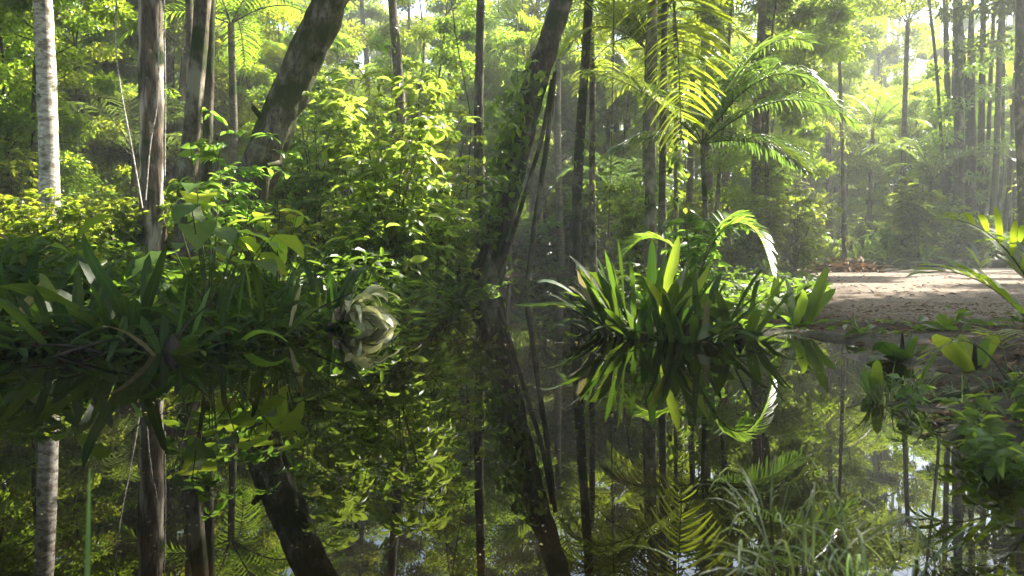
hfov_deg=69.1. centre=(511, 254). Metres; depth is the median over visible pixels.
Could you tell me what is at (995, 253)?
understory shrub
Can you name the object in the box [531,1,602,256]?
sapling tree
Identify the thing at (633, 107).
sapling tree
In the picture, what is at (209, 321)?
fallen stick
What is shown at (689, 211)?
understory shrub
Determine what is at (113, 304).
strap leaf clump
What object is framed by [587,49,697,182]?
understory palm
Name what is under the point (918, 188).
sapling tree
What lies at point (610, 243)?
understory shrub
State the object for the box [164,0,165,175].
hanging vine
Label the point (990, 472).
mud weed
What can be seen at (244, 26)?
forest tree
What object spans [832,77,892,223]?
sapling tree
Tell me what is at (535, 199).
sapling tree
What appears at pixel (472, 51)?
sapling tree
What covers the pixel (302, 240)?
understory shrub
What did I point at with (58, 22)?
sapling tree
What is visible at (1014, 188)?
understory palm
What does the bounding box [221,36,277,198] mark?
sapling tree
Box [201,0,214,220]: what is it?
brown tree
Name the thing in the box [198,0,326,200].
sapling tree
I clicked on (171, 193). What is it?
understory shrub
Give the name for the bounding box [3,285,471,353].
bank roots
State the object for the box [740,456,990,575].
grass tuft
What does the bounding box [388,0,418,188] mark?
forest tree
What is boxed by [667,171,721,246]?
understory shrub
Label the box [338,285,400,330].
drooping leaf clump
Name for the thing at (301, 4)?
forest tree
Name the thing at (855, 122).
forest tree
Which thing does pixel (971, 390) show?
fallen log
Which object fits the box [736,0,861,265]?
sapling tree
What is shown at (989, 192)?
sapling tree
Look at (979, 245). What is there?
understory shrub
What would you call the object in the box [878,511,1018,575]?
grass tuft
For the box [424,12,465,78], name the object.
forest tree
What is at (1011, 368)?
grass tuft
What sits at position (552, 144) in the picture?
sapling tree
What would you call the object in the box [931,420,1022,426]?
fallen log
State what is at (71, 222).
understory shrub
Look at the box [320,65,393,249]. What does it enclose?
understory palm
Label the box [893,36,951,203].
forest tree
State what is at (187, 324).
fallen stick
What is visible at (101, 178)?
sapling tree
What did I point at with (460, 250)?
understory shrub
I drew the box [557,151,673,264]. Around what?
understory palm
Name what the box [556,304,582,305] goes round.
floating leaf
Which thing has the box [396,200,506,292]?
dark shrub
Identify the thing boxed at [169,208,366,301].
heart leaf shrub
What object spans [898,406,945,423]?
grass tuft
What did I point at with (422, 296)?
fallen stick
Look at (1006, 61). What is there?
sapling tree
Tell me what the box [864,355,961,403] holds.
grass tuft
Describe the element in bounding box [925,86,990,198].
sapling tree
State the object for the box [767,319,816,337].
grass tuft
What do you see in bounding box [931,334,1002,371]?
strap leaf plant
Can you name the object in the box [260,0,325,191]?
sapling tree
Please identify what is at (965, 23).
forest tree
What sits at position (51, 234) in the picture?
understory shrub
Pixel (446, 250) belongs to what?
understory shrub
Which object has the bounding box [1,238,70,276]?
strap leaf clump
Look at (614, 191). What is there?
understory shrub
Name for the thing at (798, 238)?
understory shrub
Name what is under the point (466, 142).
understory palm
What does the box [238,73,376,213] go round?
sapling tree
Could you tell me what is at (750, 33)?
forest tree
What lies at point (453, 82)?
sunlit shrub
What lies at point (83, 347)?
fallen stick
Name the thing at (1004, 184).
sapling tree
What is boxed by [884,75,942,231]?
sapling tree
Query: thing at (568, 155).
understory palm
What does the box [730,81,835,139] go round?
understory palm
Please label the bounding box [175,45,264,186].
sapling tree
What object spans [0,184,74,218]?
understory shrub
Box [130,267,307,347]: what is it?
strap leaf clump
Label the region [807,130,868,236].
sapling tree
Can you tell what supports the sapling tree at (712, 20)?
on the ground
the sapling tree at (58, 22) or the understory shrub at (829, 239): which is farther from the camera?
the understory shrub at (829, 239)
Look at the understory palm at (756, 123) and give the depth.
17.67 m
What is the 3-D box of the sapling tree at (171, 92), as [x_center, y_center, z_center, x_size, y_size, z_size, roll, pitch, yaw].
[-11.165,-5.900,22.139,3.570,13.288,4.044,0,0,12]
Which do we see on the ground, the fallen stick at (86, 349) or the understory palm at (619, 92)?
the understory palm at (619, 92)
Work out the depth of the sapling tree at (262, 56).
28.01 m
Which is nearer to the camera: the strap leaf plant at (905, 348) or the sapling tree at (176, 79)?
the strap leaf plant at (905, 348)
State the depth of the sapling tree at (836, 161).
37.50 m
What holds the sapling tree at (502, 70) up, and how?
on the ground
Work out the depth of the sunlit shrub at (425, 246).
10.08 m
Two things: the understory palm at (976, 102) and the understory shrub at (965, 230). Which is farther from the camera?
the understory palm at (976, 102)
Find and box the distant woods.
[82,0,1014,253]
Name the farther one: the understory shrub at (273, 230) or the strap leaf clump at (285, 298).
the understory shrub at (273, 230)
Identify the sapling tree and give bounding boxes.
[0,0,112,212]
[0,0,168,215]
[0,7,64,178]
[1,10,124,173]
[6,4,91,158]
[7,31,103,73]
[23,42,113,227]
[25,6,113,202]
[27,32,77,186]
[32,0,138,215]
[53,2,138,189]
[58,26,117,149]
[58,47,96,183]
[60,30,138,205]
[60,36,164,211]
[62,2,137,177]
[65,5,180,207]
[73,48,200,182]
[81,25,131,183]
[93,56,179,204]
[164,18,225,183]
[174,1,250,192]
[174,72,228,185]
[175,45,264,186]
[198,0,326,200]
[199,0,283,168]
[201,54,271,222]
[215,0,338,192]
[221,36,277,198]
[224,2,344,206]
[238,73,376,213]
[240,22,294,149]
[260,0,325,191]
[284,76,396,243]
[297,0,383,195]
[330,23,426,209]
[359,44,472,201]
[362,0,450,212]
[383,40,435,165]
[387,63,454,178]
[388,0,494,209]
[421,71,453,112]
[433,49,493,207]
[441,0,573,270]
[441,13,500,180]
[444,0,536,181]
[448,29,513,186]
[449,22,511,207]
[452,77,525,211]
[455,18,555,273]
[486,45,570,216]
[525,152,542,221]
[526,134,554,252]
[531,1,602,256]
[533,61,608,214]
[539,75,577,220]
[547,51,632,257]
[572,57,673,225]
[609,0,672,168]
[614,36,695,205]
[630,52,736,192]
[639,2,698,182]
[682,102,746,211]
[684,0,859,226]
[688,0,802,272]
[698,24,796,214]
[711,37,751,207]
[714,126,769,175]
[730,104,779,218]
[731,0,866,197]
[731,11,824,214]
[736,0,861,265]
[770,115,786,138]
[789,129,845,214]
[790,125,840,224]
[799,65,850,237]
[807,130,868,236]
[818,32,885,251]
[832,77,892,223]
[833,134,888,229]
[840,117,900,234]
[842,58,915,234]
[849,110,896,222]
[849,157,879,237]
[867,97,895,232]
[875,106,937,228]
[879,133,919,230]
[882,97,941,240]
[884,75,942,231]
[908,83,988,208]
[913,54,1011,213]
[923,47,1011,215]
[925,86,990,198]
[976,36,1014,200]
[976,122,1012,228]
[989,61,1011,231]
[989,107,1009,218]
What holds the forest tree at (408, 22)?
on the ground
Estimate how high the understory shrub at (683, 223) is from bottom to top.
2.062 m
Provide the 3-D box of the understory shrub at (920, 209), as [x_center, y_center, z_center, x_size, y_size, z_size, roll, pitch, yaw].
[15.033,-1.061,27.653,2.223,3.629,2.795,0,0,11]
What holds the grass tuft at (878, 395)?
on the ground
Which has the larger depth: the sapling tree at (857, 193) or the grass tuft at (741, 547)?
the sapling tree at (857, 193)
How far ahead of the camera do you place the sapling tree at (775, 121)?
35.69 m
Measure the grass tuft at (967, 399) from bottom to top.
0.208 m
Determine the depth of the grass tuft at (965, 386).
3.69 m
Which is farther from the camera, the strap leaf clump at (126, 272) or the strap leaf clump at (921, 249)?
the strap leaf clump at (921, 249)
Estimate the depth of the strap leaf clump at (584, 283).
6.61 m
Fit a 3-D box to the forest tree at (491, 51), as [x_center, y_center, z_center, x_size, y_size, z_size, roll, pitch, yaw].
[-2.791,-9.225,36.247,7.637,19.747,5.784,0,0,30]
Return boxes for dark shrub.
[322,198,419,285]
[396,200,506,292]
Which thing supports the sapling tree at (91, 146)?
on the ground
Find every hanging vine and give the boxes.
[115,0,142,207]
[145,0,159,199]
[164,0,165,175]
[451,0,470,198]
[607,0,614,239]
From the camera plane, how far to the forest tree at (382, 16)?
41.97 m
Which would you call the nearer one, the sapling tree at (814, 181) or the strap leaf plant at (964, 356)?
the strap leaf plant at (964, 356)
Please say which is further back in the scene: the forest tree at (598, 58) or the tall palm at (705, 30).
the forest tree at (598, 58)
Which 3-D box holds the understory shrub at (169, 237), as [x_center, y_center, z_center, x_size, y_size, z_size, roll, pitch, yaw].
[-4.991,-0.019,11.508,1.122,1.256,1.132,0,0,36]
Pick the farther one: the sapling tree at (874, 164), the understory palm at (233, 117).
the sapling tree at (874, 164)
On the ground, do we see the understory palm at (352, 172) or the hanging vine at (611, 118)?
the understory palm at (352, 172)
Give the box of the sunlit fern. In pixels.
[620,210,777,278]
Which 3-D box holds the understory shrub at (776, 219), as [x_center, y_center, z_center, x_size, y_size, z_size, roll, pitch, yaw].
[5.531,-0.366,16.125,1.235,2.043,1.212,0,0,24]
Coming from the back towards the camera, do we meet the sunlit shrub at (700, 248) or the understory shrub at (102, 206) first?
the understory shrub at (102, 206)
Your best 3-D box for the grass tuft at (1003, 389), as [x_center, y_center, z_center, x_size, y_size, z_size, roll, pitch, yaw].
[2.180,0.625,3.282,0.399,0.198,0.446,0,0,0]
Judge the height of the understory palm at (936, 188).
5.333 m
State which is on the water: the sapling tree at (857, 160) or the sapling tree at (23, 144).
the sapling tree at (23, 144)
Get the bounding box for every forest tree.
[60,0,182,196]
[89,0,263,184]
[180,6,227,66]
[217,12,263,90]
[220,13,266,58]
[285,0,335,147]
[298,0,387,229]
[308,0,359,158]
[321,0,412,141]
[325,0,410,142]
[344,12,391,168]
[370,11,432,71]
[381,0,426,116]
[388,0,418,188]
[388,0,520,197]
[410,2,443,66]
[416,0,501,178]
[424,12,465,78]
[427,0,510,152]
[465,0,567,260]
[468,0,491,255]
[493,0,577,255]
[540,0,736,181]
[549,0,668,265]
[554,1,673,185]
[562,15,604,202]
[563,2,604,254]
[568,0,598,275]
[578,12,606,275]
[626,0,672,275]
[657,1,698,275]
[667,2,718,185]
[687,5,756,135]
[732,24,776,118]
[742,0,911,261]
[761,13,778,191]
[780,0,891,247]
[816,1,897,257]
[830,1,875,246]
[833,10,935,249]
[848,74,892,207]
[850,11,892,124]
[852,2,942,206]
[867,54,922,174]
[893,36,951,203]
[909,0,987,131]
[986,0,1014,241]
[986,22,1014,101]
[1004,0,1023,263]
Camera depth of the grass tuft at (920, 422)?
2.99 m
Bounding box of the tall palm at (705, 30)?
[614,0,740,269]
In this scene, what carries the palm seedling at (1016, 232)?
on the ground
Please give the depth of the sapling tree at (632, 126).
34.87 m
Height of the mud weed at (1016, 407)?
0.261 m
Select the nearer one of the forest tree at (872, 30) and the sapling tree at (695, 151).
the sapling tree at (695, 151)
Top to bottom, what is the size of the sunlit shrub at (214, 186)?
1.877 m
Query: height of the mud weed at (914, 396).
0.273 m
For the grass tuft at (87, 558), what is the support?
in the water
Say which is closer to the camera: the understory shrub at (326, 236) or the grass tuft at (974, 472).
the grass tuft at (974, 472)
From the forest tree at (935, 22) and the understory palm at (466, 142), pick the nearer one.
the understory palm at (466, 142)
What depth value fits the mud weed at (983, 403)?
2.76 m
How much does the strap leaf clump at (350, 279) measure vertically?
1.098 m
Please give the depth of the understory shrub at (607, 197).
28.18 m
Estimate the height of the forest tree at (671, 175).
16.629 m
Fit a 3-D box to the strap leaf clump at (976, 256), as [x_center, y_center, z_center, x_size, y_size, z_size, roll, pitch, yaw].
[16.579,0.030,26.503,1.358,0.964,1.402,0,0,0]
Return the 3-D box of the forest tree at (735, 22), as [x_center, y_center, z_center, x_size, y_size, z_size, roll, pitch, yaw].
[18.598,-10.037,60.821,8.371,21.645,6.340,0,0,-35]
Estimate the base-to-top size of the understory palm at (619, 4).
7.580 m
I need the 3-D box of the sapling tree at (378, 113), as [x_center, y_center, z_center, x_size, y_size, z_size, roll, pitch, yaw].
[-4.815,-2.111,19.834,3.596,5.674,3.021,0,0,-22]
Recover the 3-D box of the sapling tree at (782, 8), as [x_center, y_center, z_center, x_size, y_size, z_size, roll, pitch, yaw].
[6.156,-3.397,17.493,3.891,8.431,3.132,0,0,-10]
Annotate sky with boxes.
[73,0,1012,252]
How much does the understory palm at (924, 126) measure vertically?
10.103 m
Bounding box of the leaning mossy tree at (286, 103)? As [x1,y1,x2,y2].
[191,0,349,267]
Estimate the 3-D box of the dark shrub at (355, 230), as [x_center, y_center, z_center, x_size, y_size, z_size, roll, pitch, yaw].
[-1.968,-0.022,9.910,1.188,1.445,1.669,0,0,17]
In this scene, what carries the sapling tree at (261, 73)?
on the ground
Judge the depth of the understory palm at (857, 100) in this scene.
32.09 m
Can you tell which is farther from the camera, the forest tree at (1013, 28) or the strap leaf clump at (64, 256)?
the forest tree at (1013, 28)
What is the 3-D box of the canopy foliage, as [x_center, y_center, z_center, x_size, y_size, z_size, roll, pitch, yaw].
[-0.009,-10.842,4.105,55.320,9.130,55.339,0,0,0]
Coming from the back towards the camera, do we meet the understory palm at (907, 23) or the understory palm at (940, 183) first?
the understory palm at (940, 183)
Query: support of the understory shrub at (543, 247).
on the ground
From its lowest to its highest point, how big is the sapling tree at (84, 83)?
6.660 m
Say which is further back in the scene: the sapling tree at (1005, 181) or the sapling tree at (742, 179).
the sapling tree at (1005, 181)
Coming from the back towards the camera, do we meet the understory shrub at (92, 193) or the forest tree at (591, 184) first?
the forest tree at (591, 184)
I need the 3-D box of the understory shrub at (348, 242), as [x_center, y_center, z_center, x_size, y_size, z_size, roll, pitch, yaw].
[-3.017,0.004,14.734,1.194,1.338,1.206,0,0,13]
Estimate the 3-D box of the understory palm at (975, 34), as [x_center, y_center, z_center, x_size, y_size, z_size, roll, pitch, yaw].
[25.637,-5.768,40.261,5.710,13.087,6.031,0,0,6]
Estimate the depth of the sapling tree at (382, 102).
23.02 m
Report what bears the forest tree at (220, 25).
on the ground
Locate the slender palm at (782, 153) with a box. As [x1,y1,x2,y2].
[576,28,864,295]
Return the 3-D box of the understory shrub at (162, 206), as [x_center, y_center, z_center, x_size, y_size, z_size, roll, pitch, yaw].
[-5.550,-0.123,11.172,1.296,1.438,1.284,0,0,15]
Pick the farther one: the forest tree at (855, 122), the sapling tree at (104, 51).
the forest tree at (855, 122)
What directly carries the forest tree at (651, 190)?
on the ground
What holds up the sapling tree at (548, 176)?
on the ground
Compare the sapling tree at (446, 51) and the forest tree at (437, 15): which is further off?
the forest tree at (437, 15)
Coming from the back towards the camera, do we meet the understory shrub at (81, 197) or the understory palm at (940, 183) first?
the understory palm at (940, 183)
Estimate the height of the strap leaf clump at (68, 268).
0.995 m
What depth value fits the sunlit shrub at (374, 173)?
9.88 m
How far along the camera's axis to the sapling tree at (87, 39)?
21.99 m
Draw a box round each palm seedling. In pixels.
[906,207,1023,316]
[912,325,1022,386]
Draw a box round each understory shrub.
[0,140,38,220]
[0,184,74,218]
[0,188,101,271]
[0,193,54,237]
[0,212,32,232]
[0,220,72,264]
[0,228,37,241]
[28,206,115,272]
[62,195,108,231]
[65,185,137,263]
[68,188,135,239]
[88,203,173,260]
[98,203,133,242]
[112,177,176,255]
[125,178,177,258]
[166,214,198,264]
[218,169,300,236]
[246,200,307,259]
[250,222,323,268]
[268,129,347,273]
[304,213,353,258]
[333,232,367,255]
[405,207,462,280]
[438,191,479,275]
[449,230,471,276]
[460,199,490,266]
[506,207,540,266]
[512,220,523,267]
[514,206,569,269]
[539,209,589,267]
[551,175,609,268]
[596,181,637,263]
[596,193,666,268]
[596,226,616,268]
[597,165,672,275]
[600,167,669,288]
[656,197,693,279]
[658,168,739,210]
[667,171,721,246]
[667,190,716,270]
[680,181,721,214]
[698,206,750,271]
[718,241,752,278]
[723,204,780,279]
[739,193,794,279]
[747,176,843,277]
[774,178,833,259]
[803,211,838,259]
[822,232,841,244]
[836,251,855,258]
[839,233,860,253]
[848,213,881,257]
[861,223,913,258]
[870,250,898,267]
[876,231,897,254]
[884,174,948,258]
[896,195,968,258]
[941,205,994,258]
[963,226,992,258]
[986,238,1014,258]
[992,208,1016,255]
[992,240,1016,257]
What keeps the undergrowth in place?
on the ground
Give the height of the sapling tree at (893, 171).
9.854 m
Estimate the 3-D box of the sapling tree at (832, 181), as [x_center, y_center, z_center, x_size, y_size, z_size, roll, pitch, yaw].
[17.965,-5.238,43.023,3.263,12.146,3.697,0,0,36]
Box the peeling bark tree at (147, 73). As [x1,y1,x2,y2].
[135,0,166,267]
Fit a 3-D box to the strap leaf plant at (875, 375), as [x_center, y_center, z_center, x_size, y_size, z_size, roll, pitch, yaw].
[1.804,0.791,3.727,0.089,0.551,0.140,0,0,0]
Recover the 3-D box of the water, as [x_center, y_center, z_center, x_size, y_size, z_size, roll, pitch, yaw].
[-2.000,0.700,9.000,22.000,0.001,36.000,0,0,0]
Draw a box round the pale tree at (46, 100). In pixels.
[33,0,60,222]
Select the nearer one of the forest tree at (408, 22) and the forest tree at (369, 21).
the forest tree at (408, 22)
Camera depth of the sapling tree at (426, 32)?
23.54 m
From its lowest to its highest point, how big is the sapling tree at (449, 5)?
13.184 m
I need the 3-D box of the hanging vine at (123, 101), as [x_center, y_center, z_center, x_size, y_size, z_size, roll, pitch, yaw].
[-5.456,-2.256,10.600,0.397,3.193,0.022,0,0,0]
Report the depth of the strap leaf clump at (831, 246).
27.11 m
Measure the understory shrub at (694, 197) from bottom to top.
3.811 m
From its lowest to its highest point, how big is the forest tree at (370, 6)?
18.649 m
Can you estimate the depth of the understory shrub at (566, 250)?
28.00 m
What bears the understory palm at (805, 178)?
on the ground
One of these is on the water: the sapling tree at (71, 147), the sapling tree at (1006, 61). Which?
the sapling tree at (71, 147)
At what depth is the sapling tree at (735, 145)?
36.30 m
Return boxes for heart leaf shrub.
[75,182,303,317]
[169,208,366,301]
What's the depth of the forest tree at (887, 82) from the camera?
58.39 m
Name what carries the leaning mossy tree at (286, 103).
on the ground
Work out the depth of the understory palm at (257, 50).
24.48 m
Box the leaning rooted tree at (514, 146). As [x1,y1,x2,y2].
[454,0,572,286]
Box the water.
[0,276,1023,575]
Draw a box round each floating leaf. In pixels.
[514,303,547,304]
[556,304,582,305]
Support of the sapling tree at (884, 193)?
on the ground
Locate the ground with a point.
(946, 287)
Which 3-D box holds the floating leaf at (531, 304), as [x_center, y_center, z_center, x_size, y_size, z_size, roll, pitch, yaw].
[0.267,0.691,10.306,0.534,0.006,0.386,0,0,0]
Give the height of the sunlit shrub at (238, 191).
2.331 m
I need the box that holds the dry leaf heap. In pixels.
[787,254,893,272]
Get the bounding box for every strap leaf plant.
[687,269,802,341]
[732,276,812,319]
[760,266,835,325]
[861,359,883,394]
[867,333,926,363]
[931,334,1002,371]
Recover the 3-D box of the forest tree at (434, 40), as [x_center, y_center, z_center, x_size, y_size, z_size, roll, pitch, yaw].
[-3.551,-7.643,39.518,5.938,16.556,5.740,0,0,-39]
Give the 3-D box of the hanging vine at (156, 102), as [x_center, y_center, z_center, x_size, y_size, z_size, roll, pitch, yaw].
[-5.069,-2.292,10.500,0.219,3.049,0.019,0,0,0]
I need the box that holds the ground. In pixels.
[2,265,1023,462]
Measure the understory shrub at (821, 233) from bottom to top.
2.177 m
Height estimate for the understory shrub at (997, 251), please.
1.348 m
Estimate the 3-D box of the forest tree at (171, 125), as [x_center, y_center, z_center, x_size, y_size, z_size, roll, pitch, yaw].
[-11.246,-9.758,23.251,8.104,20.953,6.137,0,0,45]
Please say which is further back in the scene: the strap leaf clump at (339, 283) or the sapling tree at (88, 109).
the sapling tree at (88, 109)
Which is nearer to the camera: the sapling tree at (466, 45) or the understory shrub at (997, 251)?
the understory shrub at (997, 251)
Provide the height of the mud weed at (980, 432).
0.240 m
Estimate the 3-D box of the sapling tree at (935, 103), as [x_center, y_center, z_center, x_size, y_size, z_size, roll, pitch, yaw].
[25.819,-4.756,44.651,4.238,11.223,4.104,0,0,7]
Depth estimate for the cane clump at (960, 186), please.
28.79 m
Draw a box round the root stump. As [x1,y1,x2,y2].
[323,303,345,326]
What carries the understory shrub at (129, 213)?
on the ground
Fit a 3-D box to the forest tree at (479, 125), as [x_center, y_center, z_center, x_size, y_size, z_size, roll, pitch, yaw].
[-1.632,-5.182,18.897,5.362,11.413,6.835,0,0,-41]
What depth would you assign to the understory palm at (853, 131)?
33.65 m
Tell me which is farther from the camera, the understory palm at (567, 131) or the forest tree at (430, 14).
the forest tree at (430, 14)
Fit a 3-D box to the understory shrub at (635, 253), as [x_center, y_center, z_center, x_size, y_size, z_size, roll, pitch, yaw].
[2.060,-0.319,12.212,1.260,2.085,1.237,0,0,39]
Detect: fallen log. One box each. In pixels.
[787,258,1010,267]
[919,377,1023,403]
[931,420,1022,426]
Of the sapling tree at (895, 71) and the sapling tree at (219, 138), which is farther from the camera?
the sapling tree at (895, 71)
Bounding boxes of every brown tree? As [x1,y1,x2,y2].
[172,0,211,264]
[185,0,197,192]
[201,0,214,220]
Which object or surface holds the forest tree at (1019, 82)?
on the ground
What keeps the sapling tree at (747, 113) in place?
on the ground
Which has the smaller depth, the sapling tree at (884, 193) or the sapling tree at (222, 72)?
the sapling tree at (222, 72)
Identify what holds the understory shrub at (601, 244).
on the ground
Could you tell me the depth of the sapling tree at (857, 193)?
41.20 m
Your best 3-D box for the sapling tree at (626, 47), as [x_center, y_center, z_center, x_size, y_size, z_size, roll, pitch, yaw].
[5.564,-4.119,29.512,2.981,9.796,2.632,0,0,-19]
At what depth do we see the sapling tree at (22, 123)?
15.17 m
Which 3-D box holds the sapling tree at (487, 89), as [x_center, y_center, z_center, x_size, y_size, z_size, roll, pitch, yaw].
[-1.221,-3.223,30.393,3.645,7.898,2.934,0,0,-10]
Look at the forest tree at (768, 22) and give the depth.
19.88 m
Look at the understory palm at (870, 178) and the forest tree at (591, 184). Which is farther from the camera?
the understory palm at (870, 178)
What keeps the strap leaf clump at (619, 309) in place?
on the ground
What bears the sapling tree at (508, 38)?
on the ground
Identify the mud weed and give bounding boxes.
[887,373,936,411]
[932,392,1005,442]
[944,408,1008,453]
[961,436,1023,475]
[962,427,1023,472]
[962,439,1023,481]
[980,433,1023,483]
[1005,371,1023,395]
[1005,384,1023,429]
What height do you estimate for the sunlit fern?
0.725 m
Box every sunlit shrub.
[165,138,244,259]
[180,107,301,272]
[256,41,395,255]
[300,58,471,244]
[302,67,455,280]
[338,110,508,268]
[353,178,460,290]
[357,96,490,280]
[657,210,740,304]
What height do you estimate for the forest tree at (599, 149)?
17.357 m
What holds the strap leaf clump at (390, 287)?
on the ground
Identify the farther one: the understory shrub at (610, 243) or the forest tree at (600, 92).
the forest tree at (600, 92)
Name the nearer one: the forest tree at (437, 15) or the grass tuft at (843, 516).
the grass tuft at (843, 516)
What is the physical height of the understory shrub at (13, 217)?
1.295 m
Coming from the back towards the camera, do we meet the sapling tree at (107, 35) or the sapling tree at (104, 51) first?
the sapling tree at (107, 35)
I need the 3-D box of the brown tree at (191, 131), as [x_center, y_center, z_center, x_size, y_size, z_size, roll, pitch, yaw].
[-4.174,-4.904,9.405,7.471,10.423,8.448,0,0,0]
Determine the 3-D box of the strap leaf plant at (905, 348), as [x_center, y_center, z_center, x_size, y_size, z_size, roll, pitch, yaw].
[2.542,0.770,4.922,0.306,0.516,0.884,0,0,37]
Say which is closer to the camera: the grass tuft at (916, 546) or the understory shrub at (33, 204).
the grass tuft at (916, 546)
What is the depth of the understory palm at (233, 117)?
19.04 m
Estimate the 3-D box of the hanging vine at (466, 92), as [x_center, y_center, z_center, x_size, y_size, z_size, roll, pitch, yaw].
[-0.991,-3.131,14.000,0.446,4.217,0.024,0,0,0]
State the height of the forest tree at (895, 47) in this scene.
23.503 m
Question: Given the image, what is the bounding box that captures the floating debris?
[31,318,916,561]
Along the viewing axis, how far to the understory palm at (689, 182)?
19.86 m
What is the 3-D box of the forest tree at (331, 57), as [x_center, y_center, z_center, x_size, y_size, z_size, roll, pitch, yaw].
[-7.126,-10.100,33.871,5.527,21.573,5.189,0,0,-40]
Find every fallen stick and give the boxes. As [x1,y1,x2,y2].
[26,344,104,353]
[51,334,153,356]
[175,305,207,338]
[201,316,215,329]
[305,291,355,318]
[408,291,435,302]
[882,267,945,271]
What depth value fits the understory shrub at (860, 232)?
33.63 m
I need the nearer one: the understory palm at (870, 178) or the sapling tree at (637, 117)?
the sapling tree at (637, 117)
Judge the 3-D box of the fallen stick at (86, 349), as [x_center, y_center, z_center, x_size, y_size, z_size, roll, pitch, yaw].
[-3.081,0.675,5.188,0.526,0.108,0.026,0,0,-21]
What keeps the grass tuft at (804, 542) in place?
in the water
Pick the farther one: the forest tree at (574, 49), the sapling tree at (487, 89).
the forest tree at (574, 49)
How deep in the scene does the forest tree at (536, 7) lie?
29.80 m
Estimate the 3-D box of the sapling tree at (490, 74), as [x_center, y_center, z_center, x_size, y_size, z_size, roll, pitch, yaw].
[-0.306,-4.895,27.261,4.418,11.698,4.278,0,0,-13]
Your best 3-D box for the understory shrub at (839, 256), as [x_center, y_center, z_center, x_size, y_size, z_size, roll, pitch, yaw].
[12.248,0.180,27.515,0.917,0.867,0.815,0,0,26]
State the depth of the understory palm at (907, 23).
31.12 m
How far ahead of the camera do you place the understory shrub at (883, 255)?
27.06 m
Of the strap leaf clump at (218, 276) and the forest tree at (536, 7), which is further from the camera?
the forest tree at (536, 7)
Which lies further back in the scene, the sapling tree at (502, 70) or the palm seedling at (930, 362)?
the sapling tree at (502, 70)
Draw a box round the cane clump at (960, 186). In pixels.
[870,0,1015,257]
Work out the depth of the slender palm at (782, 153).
8.97 m
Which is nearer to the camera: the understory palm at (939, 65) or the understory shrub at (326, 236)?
the understory shrub at (326, 236)
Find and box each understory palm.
[60,85,228,202]
[106,0,343,185]
[134,20,286,145]
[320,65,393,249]
[337,168,376,194]
[410,92,533,211]
[473,0,641,269]
[522,158,583,241]
[526,139,597,221]
[536,113,596,253]
[537,0,754,183]
[557,0,727,109]
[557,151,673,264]
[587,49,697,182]
[604,29,754,201]
[607,1,784,226]
[618,0,821,266]
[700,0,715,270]
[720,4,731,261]
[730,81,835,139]
[737,57,854,190]
[740,58,873,188]
[741,19,869,196]
[792,88,900,239]
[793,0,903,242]
[818,84,937,254]
[846,0,942,235]
[856,95,985,228]
[860,137,1015,204]
[875,182,942,208]
[881,163,945,195]
[899,58,1012,100]
[913,88,1009,152]
[914,79,1009,139]
[923,71,1008,137]
[924,36,1016,221]
[925,30,1014,173]
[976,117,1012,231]
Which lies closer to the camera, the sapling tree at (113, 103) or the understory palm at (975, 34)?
the sapling tree at (113, 103)
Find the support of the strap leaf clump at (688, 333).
on the ground
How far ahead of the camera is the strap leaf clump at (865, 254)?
27.52 m
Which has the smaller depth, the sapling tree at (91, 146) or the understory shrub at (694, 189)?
the sapling tree at (91, 146)
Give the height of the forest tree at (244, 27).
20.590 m
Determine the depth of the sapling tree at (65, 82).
18.14 m
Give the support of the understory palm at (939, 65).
on the ground
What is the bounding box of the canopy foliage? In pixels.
[737,0,1015,64]
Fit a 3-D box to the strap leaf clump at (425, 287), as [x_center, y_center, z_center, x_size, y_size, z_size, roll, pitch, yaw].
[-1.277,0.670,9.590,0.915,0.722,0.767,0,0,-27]
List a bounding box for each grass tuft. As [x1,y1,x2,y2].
[84,468,89,575]
[627,536,817,574]
[676,455,857,534]
[691,454,949,575]
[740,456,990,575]
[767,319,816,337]
[784,473,941,567]
[830,361,934,409]
[841,469,1023,575]
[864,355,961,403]
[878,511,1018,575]
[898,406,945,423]
[902,413,943,428]
[924,376,994,404]
[949,374,969,388]
[960,373,1019,400]
[963,461,1022,490]
[995,363,1023,372]
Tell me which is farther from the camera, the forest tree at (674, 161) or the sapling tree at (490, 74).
the sapling tree at (490, 74)
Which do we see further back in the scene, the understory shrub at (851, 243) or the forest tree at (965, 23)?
the forest tree at (965, 23)
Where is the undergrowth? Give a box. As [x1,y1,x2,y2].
[0,225,1023,356]
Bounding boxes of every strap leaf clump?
[0,233,215,360]
[0,247,82,327]
[0,259,169,353]
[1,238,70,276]
[36,232,158,293]
[100,281,249,356]
[116,270,264,311]
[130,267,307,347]
[205,241,304,299]
[227,259,324,336]
[242,259,375,331]
[332,271,379,304]
[341,278,407,300]
[388,284,444,305]
[430,262,480,296]
[454,271,494,290]
[536,235,734,339]
[536,254,624,332]
[593,263,783,343]
[819,239,848,258]
[848,242,872,258]
[852,236,879,258]
[858,238,905,264]
[913,243,950,260]
[953,242,997,267]
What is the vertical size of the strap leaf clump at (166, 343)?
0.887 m

